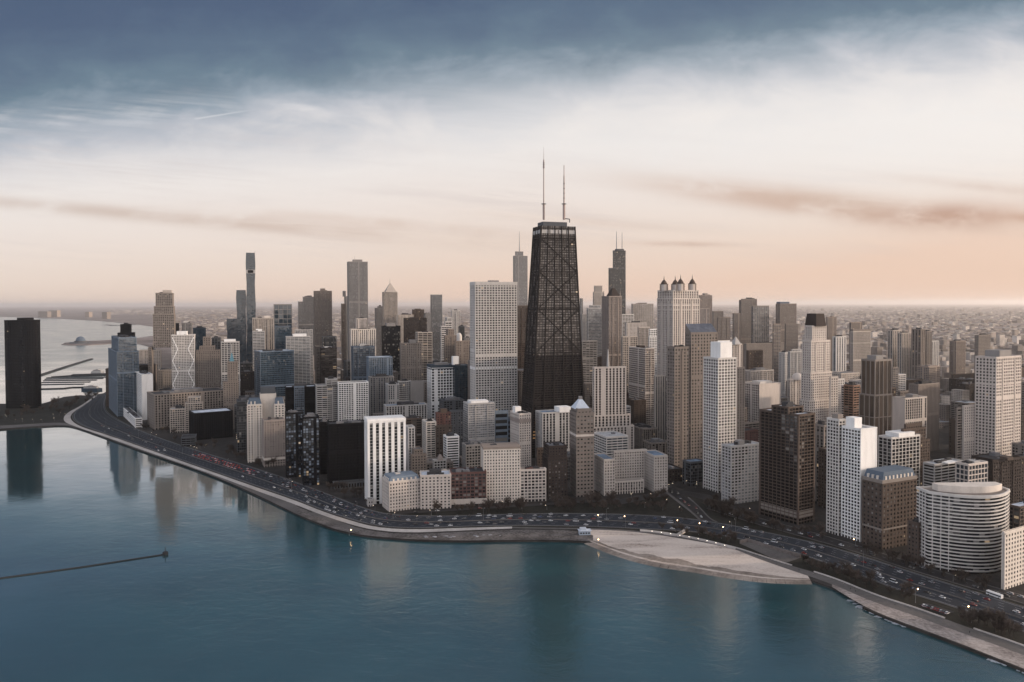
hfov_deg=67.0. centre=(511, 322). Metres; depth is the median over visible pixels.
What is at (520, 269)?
office tower
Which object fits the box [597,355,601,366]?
city building
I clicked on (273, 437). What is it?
apartment building
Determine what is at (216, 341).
apartment tower
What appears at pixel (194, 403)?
apartment building
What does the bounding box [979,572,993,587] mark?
bare tree
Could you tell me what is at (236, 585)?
water
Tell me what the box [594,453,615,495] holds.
hotel
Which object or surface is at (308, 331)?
apartment tower
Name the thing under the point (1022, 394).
city building
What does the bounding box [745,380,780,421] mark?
office building
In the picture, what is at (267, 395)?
apartment building
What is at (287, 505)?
seawall path
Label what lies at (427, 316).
office building
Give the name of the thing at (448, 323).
office tower
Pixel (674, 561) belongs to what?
wet sand
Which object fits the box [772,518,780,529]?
bare tree
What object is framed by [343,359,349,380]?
city building
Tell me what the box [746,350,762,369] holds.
office building
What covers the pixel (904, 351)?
apartment tower
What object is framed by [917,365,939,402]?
hotel
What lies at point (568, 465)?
city building
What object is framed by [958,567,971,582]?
bare tree
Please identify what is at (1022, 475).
apartment building
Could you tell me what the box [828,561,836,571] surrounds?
bare tree
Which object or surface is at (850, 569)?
bare tree
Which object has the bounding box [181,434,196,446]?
office building
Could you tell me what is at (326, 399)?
office building
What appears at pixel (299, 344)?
apartment tower
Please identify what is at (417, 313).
office building
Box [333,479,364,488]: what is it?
office building
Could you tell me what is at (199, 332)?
apartment tower
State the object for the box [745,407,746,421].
office building
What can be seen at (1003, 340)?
distant city
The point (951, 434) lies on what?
city building
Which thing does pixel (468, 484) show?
apartment building
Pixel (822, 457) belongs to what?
city building
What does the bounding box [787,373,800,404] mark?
office building
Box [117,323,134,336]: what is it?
apartment tower
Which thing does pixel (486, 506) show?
bare tree
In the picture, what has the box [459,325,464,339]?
apartment tower
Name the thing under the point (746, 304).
office tower
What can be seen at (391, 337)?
office tower
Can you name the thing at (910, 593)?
bare tree
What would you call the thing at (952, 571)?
bare tree
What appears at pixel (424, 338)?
apartment tower
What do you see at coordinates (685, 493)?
city street
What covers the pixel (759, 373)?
office building
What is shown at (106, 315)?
block
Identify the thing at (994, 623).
bare tree
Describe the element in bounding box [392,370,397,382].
city building
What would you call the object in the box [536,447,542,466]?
apartment building
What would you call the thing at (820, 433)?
apartment tower
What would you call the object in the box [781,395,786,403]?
city building
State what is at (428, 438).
apartment building
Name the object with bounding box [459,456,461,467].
city building
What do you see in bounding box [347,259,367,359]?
office tower
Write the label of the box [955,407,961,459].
apartment building
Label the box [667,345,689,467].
office tower
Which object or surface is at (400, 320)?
office building
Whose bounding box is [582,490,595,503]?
bare tree
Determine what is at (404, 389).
office building
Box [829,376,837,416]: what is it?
apartment building
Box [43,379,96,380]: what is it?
pontoon
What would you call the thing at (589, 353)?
office tower
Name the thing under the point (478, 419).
office building
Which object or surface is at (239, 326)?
apartment tower
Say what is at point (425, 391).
city building
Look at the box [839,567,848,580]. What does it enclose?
bare tree
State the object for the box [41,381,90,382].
pontoon
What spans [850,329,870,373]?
apartment tower
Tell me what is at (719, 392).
apartment tower
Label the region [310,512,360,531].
pavement
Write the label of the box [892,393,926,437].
apartment tower
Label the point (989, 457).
city building
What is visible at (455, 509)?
city street
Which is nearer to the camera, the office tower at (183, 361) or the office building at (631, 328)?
the office tower at (183, 361)
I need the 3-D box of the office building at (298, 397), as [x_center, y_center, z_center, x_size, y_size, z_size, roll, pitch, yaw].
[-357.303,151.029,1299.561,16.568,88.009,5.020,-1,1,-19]
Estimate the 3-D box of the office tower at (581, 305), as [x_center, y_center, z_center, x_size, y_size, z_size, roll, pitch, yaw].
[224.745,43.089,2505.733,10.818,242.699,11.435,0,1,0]
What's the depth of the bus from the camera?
590.34 m
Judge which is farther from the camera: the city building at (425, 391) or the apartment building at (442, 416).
the city building at (425, 391)
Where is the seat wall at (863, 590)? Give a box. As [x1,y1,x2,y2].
[664,533,1023,645]
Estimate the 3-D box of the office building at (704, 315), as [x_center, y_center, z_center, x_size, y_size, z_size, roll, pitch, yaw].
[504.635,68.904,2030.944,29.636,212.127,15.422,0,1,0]
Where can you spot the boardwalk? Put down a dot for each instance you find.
(708, 541)
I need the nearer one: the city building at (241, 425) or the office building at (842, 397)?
the office building at (842, 397)
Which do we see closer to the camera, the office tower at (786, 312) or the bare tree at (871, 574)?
the bare tree at (871, 574)
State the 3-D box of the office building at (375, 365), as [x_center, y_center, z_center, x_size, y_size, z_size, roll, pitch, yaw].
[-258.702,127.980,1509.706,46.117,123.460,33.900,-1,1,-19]
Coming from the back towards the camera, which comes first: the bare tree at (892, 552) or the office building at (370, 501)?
the office building at (370, 501)
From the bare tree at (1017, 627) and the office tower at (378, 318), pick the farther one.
the office tower at (378, 318)
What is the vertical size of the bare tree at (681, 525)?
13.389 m
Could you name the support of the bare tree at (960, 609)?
on the park lawn at (670, 507)
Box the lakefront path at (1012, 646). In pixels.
[512,527,1023,654]
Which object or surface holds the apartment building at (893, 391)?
on the ground at (78, 313)
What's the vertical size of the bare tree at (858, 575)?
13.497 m
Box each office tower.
[171,331,195,388]
[274,304,291,348]
[275,324,290,348]
[298,296,313,354]
[313,288,331,369]
[342,291,347,359]
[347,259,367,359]
[350,328,375,380]
[375,305,381,355]
[382,283,397,325]
[382,323,400,380]
[430,295,441,361]
[440,317,451,361]
[513,231,527,304]
[521,159,584,457]
[580,298,582,320]
[582,340,596,382]
[586,305,601,355]
[593,286,602,307]
[608,231,625,313]
[629,345,654,426]
[654,375,665,439]
[657,275,699,440]
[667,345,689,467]
[685,323,717,459]
[699,293,711,323]
[732,313,740,341]
[739,298,756,366]
[751,306,768,342]
[776,302,796,349]
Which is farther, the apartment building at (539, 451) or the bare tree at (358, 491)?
the apartment building at (539, 451)
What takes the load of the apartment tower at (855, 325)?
on the ground at (78, 313)
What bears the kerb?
on the ground at (78, 313)
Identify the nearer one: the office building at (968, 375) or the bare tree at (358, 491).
the bare tree at (358, 491)
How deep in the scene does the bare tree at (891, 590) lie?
592.86 m
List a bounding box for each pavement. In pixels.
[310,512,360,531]
[666,492,716,521]
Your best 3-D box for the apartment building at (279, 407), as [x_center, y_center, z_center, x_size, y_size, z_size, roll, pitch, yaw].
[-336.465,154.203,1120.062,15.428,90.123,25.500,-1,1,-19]
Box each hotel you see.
[136,369,152,419]
[470,280,517,416]
[510,406,530,467]
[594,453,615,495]
[613,449,646,487]
[615,478,643,493]
[645,450,667,491]
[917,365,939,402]
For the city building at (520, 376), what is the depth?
1295.40 m
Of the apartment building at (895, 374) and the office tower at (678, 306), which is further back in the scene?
the apartment building at (895, 374)
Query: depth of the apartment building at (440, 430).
1055.13 m
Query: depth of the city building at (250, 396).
1470.56 m
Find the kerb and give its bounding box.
[72,397,1023,631]
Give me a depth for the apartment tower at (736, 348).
1478.84 m
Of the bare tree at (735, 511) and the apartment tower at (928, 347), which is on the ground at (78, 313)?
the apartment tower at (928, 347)
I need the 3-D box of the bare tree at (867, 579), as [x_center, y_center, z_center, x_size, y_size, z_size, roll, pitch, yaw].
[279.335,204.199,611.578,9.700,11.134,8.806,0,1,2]
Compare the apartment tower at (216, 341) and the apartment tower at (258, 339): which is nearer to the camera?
the apartment tower at (258, 339)
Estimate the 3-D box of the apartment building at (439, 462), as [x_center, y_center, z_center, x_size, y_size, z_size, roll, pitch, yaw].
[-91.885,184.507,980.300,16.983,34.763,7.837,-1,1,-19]
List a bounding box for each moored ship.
[81,385,101,389]
[91,369,104,372]
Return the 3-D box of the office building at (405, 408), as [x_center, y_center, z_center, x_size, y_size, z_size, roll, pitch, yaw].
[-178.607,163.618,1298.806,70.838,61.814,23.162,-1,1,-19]
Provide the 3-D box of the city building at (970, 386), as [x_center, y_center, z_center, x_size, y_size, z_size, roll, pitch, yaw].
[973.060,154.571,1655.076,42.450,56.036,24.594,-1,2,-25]
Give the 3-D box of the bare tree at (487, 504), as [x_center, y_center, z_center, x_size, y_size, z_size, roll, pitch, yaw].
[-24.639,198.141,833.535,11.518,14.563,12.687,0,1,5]
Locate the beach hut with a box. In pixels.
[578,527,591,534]
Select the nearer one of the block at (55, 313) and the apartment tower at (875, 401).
the apartment tower at (875, 401)
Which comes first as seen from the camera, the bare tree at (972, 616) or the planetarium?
the bare tree at (972, 616)
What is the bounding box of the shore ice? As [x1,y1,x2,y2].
[432,535,1023,672]
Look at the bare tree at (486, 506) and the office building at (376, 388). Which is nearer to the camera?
the bare tree at (486, 506)
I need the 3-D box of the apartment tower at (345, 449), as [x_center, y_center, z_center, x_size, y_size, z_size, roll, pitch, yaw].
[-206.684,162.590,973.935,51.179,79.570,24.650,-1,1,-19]
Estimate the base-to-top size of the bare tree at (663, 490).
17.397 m
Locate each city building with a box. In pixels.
[105,368,108,406]
[139,348,161,376]
[139,363,155,390]
[155,364,157,390]
[158,367,171,390]
[234,404,236,433]
[236,397,248,454]
[239,395,258,398]
[240,361,252,380]
[241,370,254,395]
[245,391,254,394]
[315,345,321,383]
[340,369,343,380]
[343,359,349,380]
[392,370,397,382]
[424,380,426,402]
[427,456,452,469]
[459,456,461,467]
[468,360,469,399]
[517,368,523,405]
[567,451,569,479]
[590,395,592,411]
[594,430,627,456]
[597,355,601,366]
[626,397,645,423]
[626,405,630,423]
[668,463,681,482]
[745,427,757,441]
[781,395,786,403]
[818,447,826,507]
[832,371,859,382]
[849,379,860,386]
[898,373,905,390]
[906,377,922,389]
[949,377,974,390]
[949,418,954,453]
[950,400,974,417]
[955,382,974,400]
[971,452,1012,481]
[1011,440,1023,455]
[1020,409,1023,440]
[1021,366,1023,376]
[1021,381,1023,408]
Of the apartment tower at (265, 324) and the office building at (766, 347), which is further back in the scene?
the office building at (766, 347)
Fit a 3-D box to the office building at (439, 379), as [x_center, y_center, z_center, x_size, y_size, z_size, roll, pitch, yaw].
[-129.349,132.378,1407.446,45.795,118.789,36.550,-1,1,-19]
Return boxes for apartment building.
[170,405,185,432]
[185,396,203,431]
[196,336,220,387]
[246,397,262,462]
[260,386,275,417]
[262,417,284,466]
[274,397,284,417]
[382,470,420,511]
[406,415,421,447]
[406,425,414,470]
[410,446,426,476]
[420,468,450,508]
[422,418,435,456]
[432,454,446,469]
[435,408,450,424]
[435,424,451,456]
[443,432,458,467]
[449,410,462,455]
[449,467,486,506]
[462,439,481,467]
[480,442,520,502]
[520,466,545,501]
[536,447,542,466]
[542,441,567,498]
[581,314,586,339]
[721,439,758,504]
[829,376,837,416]
[862,465,916,548]
[892,367,898,395]
[892,387,895,408]
[901,422,929,485]
[907,517,920,563]
[916,482,1009,573]
[923,457,962,485]
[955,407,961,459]
[955,458,987,481]
[962,404,974,459]
[991,455,1020,502]
[1001,526,1023,589]
[1009,498,1023,528]
[1013,452,1023,499]
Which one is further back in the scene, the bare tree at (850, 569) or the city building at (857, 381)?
the city building at (857, 381)
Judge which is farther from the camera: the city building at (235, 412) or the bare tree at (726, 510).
the city building at (235, 412)
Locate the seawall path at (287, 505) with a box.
[0,423,296,513]
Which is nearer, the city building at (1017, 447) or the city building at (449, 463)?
the city building at (1017, 447)
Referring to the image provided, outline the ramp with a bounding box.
[741,542,798,562]
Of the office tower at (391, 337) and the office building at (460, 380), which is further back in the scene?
the office tower at (391, 337)
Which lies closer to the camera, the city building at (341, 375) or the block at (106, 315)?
the city building at (341, 375)
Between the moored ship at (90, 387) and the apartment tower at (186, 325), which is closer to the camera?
the apartment tower at (186, 325)
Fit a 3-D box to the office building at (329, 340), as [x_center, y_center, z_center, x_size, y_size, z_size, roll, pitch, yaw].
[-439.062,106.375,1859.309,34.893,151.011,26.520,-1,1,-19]
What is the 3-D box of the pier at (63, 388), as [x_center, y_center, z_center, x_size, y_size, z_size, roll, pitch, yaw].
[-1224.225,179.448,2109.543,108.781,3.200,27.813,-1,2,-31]
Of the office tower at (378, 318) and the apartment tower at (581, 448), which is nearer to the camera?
the apartment tower at (581, 448)
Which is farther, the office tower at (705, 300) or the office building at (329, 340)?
the office tower at (705, 300)
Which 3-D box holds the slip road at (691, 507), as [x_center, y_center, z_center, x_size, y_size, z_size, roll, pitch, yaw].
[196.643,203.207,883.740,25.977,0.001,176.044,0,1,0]
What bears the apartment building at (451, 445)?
on the ground at (78, 313)
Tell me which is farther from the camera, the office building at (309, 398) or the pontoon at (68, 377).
the pontoon at (68, 377)
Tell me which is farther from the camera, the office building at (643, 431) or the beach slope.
the office building at (643, 431)
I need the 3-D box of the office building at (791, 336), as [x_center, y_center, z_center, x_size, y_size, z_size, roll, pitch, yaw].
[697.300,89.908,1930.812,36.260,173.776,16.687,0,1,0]
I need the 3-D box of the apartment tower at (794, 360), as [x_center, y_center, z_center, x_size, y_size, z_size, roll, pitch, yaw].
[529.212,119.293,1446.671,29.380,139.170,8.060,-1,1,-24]
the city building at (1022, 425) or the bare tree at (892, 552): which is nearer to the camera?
the bare tree at (892, 552)
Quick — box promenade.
[64,396,511,532]
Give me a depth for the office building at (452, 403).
1303.40 m
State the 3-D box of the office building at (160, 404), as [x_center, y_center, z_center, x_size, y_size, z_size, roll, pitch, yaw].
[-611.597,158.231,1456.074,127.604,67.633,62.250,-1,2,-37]
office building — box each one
[123,407,141,427]
[147,387,222,429]
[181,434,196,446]
[189,408,232,439]
[223,353,238,428]
[254,349,293,396]
[285,383,315,414]
[294,386,303,414]
[315,376,337,420]
[322,335,336,346]
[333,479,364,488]
[337,380,368,420]
[351,344,374,380]
[366,356,392,380]
[366,497,373,506]
[368,374,393,415]
[383,401,426,418]
[385,381,398,403]
[397,313,413,342]
[397,379,410,400]
[403,317,426,341]
[410,380,423,402]
[412,309,423,317]
[424,313,430,331]
[427,362,452,418]
[439,396,464,410]
[444,329,456,363]
[452,356,467,400]
[455,333,469,363]
[463,399,494,442]
[495,410,507,442]
[508,417,509,441]
[535,405,570,455]
[584,383,591,406]
[592,350,633,448]
[621,336,637,397]
[622,314,633,335]
[625,321,646,335]
[631,303,653,328]
[632,423,657,447]
[637,327,649,346]
[642,438,666,453]
[682,458,702,485]
[700,308,709,323]
[712,311,722,330]
[717,317,729,340]
[744,342,783,369]
[745,367,773,381]
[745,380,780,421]
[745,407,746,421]
[745,421,758,441]
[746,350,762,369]
[772,324,780,381]
[785,324,797,351]
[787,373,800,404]
[841,384,859,413]
[843,381,859,418]
[898,390,908,395]
[951,373,974,378]
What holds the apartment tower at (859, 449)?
on the ground at (78, 313)
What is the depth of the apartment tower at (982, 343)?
1952.00 m
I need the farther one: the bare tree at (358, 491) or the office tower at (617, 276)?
the office tower at (617, 276)
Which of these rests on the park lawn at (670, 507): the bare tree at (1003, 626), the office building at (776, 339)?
the bare tree at (1003, 626)
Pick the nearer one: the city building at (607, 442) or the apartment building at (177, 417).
the city building at (607, 442)
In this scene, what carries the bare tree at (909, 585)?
on the park lawn at (670, 507)
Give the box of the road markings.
[74,399,1022,621]
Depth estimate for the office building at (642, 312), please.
2714.52 m
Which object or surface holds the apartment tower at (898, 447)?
on the ground at (78, 313)
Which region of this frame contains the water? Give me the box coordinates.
[0,317,1023,681]
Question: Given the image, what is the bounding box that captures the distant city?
[107,306,1023,428]
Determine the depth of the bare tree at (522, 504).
835.78 m
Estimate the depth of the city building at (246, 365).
1758.30 m
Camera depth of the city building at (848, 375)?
1375.78 m
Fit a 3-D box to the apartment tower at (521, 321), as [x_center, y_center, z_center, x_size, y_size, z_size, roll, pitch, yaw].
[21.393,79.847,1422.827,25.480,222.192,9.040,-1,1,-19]
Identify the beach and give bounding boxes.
[591,530,809,579]
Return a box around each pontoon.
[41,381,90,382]
[41,383,84,384]
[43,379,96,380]
[46,377,91,377]
[47,378,102,378]
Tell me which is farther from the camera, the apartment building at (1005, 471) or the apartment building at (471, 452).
the apartment building at (471, 452)
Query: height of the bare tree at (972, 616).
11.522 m
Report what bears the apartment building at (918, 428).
on the ground at (78, 313)
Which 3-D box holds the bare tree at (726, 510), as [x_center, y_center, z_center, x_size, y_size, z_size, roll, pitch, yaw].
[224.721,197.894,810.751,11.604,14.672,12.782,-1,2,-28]
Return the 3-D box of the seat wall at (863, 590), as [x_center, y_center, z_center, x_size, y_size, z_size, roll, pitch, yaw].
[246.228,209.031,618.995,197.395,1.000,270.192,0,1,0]
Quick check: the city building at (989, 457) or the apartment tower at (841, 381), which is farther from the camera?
the apartment tower at (841, 381)
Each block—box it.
[38,311,50,316]
[48,310,60,316]
[85,312,91,316]
[102,312,110,318]
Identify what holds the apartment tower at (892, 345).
on the ground at (78, 313)
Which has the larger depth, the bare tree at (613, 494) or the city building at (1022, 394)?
the city building at (1022, 394)
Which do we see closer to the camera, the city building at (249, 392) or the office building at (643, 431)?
the office building at (643, 431)
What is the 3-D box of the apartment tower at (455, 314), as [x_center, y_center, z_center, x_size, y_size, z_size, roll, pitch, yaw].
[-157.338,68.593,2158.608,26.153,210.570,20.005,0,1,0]
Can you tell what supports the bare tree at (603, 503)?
on the park lawn at (670, 507)
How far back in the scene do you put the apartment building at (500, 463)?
875.19 m
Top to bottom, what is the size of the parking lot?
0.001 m
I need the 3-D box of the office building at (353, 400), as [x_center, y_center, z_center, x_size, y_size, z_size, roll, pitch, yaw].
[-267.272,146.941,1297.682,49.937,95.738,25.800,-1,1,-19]
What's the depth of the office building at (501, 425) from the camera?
1119.92 m
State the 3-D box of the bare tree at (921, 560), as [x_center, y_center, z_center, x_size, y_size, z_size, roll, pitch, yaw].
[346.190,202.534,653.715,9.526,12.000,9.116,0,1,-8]
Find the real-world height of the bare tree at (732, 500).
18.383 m
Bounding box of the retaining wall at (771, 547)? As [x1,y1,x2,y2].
[740,538,800,557]
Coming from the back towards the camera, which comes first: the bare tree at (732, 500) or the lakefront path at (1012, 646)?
the bare tree at (732, 500)
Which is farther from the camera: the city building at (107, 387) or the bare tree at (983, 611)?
the city building at (107, 387)
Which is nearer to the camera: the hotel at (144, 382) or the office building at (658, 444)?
the office building at (658, 444)
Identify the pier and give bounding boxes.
[41,386,84,388]
[71,373,105,375]
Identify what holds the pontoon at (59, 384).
on the water
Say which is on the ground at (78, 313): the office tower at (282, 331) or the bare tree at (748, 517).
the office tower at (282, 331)
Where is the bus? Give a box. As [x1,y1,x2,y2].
[986,590,1002,598]
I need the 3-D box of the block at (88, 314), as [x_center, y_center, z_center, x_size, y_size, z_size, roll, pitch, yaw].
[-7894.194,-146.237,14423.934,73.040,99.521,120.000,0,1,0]
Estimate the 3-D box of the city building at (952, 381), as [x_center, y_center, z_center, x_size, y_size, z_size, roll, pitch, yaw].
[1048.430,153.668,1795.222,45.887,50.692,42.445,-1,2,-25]
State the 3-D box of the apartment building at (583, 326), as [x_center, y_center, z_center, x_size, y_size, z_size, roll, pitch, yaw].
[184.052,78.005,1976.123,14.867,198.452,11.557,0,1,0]
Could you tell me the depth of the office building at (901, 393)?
1245.59 m
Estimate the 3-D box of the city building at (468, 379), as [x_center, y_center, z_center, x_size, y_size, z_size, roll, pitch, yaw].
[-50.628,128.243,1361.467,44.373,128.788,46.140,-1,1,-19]
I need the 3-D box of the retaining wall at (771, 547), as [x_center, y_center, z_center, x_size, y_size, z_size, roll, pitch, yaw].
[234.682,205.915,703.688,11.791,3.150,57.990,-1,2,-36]
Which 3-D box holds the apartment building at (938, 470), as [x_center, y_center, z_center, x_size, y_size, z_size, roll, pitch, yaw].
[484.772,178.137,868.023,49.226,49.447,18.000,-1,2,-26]
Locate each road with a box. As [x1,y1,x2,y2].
[73,394,1023,630]
[668,484,714,521]
[707,505,1023,602]
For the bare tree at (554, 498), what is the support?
on the park lawn at (670, 507)
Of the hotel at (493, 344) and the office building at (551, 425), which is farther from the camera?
the hotel at (493, 344)
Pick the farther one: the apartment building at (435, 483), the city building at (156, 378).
the city building at (156, 378)
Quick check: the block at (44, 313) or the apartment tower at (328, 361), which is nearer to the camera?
the apartment tower at (328, 361)
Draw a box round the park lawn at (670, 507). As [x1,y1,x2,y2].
[0,397,1023,651]
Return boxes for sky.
[0,0,1023,305]
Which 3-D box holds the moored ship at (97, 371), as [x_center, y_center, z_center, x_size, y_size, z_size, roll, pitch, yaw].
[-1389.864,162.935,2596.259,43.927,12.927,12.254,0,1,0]
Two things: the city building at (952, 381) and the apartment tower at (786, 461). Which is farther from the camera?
the city building at (952, 381)
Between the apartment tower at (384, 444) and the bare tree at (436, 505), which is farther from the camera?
the apartment tower at (384, 444)
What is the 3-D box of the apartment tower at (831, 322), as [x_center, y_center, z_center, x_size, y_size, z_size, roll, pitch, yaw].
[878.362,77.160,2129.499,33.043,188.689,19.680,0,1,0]
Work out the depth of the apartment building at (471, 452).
978.11 m
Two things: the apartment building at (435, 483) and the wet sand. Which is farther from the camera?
the apartment building at (435, 483)
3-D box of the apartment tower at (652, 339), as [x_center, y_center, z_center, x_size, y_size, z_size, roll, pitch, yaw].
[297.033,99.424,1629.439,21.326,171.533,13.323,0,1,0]
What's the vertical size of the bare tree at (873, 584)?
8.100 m
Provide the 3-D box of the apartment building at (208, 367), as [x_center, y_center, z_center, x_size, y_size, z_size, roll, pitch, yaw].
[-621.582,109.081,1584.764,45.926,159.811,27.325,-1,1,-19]
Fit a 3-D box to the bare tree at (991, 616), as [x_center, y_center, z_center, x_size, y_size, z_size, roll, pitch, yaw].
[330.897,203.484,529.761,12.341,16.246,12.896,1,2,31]
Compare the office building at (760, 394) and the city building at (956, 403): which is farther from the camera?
the city building at (956, 403)
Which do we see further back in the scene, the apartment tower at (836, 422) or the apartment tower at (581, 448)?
the apartment tower at (581, 448)
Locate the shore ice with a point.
(861, 606)
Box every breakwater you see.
[0,547,167,578]
[41,358,92,375]
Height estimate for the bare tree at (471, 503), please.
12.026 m
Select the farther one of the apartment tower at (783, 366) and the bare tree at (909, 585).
the apartment tower at (783, 366)
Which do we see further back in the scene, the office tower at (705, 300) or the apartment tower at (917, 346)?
the office tower at (705, 300)
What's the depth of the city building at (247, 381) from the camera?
1634.83 m
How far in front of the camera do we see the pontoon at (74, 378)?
2381.95 m
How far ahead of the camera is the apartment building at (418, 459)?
978.48 m
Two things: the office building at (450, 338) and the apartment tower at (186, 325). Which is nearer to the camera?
the office building at (450, 338)
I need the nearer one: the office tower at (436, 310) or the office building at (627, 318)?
the office building at (627, 318)
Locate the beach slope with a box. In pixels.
[584,541,811,583]
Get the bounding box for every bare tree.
[270,456,277,466]
[356,488,363,497]
[432,500,441,513]
[465,501,475,510]
[480,501,491,511]
[484,501,493,508]
[503,496,512,504]
[518,498,528,511]
[549,491,561,507]
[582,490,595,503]
[592,493,601,501]
[599,500,608,510]
[606,490,616,504]
[657,487,667,499]
[676,520,684,532]
[714,500,724,510]
[720,499,732,507]
[720,504,729,517]
[724,496,737,505]
[732,508,741,520]
[745,511,756,525]
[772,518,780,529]
[795,525,802,534]
[815,521,825,531]
[820,560,831,573]
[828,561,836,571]
[838,559,852,568]
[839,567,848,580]
[846,565,861,583]
[849,570,862,579]
[859,575,870,587]
[864,569,875,584]
[866,539,874,549]
[871,582,878,591]
[885,584,896,595]
[889,545,901,560]
[899,580,914,592]
[902,552,914,566]
[902,587,914,596]
[915,555,926,568]
[927,563,936,569]
[950,567,962,575]
[957,605,966,613]
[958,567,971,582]
[963,611,977,625]
[972,607,986,624]
[977,613,989,626]
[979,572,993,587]
[985,606,1008,622]
[986,607,1003,630]
[991,619,1003,633]
[995,622,1006,634]
[1001,616,1023,638]
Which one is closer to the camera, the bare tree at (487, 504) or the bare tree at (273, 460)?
the bare tree at (487, 504)
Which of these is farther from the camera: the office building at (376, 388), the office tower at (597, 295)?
the office tower at (597, 295)
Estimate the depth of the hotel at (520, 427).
1056.26 m
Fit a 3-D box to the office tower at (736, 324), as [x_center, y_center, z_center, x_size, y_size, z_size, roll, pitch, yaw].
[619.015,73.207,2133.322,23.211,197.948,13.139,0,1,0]
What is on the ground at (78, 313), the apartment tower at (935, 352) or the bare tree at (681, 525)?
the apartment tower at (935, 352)
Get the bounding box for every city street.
[343,497,367,506]
[390,498,618,513]
[619,489,711,503]
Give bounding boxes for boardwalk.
[640,529,735,549]
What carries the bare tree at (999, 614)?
on the park lawn at (670, 507)
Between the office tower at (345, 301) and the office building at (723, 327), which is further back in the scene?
the office tower at (345, 301)
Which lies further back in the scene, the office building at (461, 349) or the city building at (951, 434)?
the office building at (461, 349)
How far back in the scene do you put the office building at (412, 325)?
2050.32 m
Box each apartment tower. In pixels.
[4,318,41,408]
[108,335,138,416]
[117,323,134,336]
[148,290,175,390]
[181,321,192,333]
[193,326,205,349]
[211,336,220,359]
[221,339,239,395]
[226,253,255,361]
[252,316,273,349]
[252,329,264,370]
[285,334,310,383]
[285,409,302,477]
[295,328,312,383]
[301,412,319,485]
[319,417,328,474]
[320,346,336,383]
[326,419,364,483]
[341,304,345,368]
[355,317,366,328]
[364,415,405,503]
[400,339,421,380]
[415,331,432,380]
[451,309,459,334]
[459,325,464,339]
[517,305,527,367]
[570,396,593,496]
[602,288,621,366]
[648,329,656,374]
[703,341,736,492]
[732,336,741,366]
[736,367,744,439]
[759,401,814,524]
[779,350,787,395]
[788,349,801,378]
[799,313,831,423]
[815,420,826,501]
[826,316,836,370]
[826,413,845,535]
[832,335,845,370]
[838,378,844,413]
[841,416,876,541]
[849,322,861,364]
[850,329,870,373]
[859,355,892,466]
[878,429,919,485]
[887,328,901,366]
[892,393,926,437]
[897,331,910,377]
[909,380,938,450]
[911,327,924,377]
[925,330,931,364]
[932,341,938,365]
[949,339,965,377]
[974,333,990,372]
[974,349,1021,455]
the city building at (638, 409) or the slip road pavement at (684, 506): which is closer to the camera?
the slip road pavement at (684, 506)
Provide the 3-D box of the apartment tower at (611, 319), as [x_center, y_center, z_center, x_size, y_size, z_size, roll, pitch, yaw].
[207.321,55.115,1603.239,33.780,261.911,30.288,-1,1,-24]
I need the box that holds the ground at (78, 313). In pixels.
[0,303,1023,671]
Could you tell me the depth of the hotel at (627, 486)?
917.24 m
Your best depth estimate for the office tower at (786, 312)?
2309.78 m
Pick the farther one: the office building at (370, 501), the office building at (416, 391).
the office building at (416, 391)
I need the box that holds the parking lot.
[919,603,952,614]
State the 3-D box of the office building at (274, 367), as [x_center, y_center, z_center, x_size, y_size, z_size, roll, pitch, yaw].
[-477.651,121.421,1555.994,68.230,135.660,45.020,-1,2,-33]
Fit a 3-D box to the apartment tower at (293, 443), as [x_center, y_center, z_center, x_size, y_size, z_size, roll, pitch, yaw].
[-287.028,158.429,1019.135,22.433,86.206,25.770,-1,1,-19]
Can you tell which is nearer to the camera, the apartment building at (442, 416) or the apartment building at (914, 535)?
the apartment building at (914, 535)
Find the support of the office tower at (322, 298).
on the ground at (78, 313)
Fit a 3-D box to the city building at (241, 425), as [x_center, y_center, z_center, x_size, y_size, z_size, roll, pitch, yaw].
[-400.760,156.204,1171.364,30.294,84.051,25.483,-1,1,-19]
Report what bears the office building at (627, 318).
on the ground at (78, 313)
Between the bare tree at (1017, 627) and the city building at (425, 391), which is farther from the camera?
the city building at (425, 391)
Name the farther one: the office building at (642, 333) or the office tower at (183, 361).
the office building at (642, 333)
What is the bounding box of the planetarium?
[69,336,91,343]
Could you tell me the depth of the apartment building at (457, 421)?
1098.67 m
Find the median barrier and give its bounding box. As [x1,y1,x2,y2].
[89,394,1023,619]
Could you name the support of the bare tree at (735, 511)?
on the park lawn at (670, 507)
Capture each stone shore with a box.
[297,506,592,540]
[832,585,1023,667]
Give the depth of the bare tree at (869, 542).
705.11 m
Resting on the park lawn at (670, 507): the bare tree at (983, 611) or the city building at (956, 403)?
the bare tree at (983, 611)
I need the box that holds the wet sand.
[588,539,808,578]
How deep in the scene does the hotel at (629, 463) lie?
940.19 m

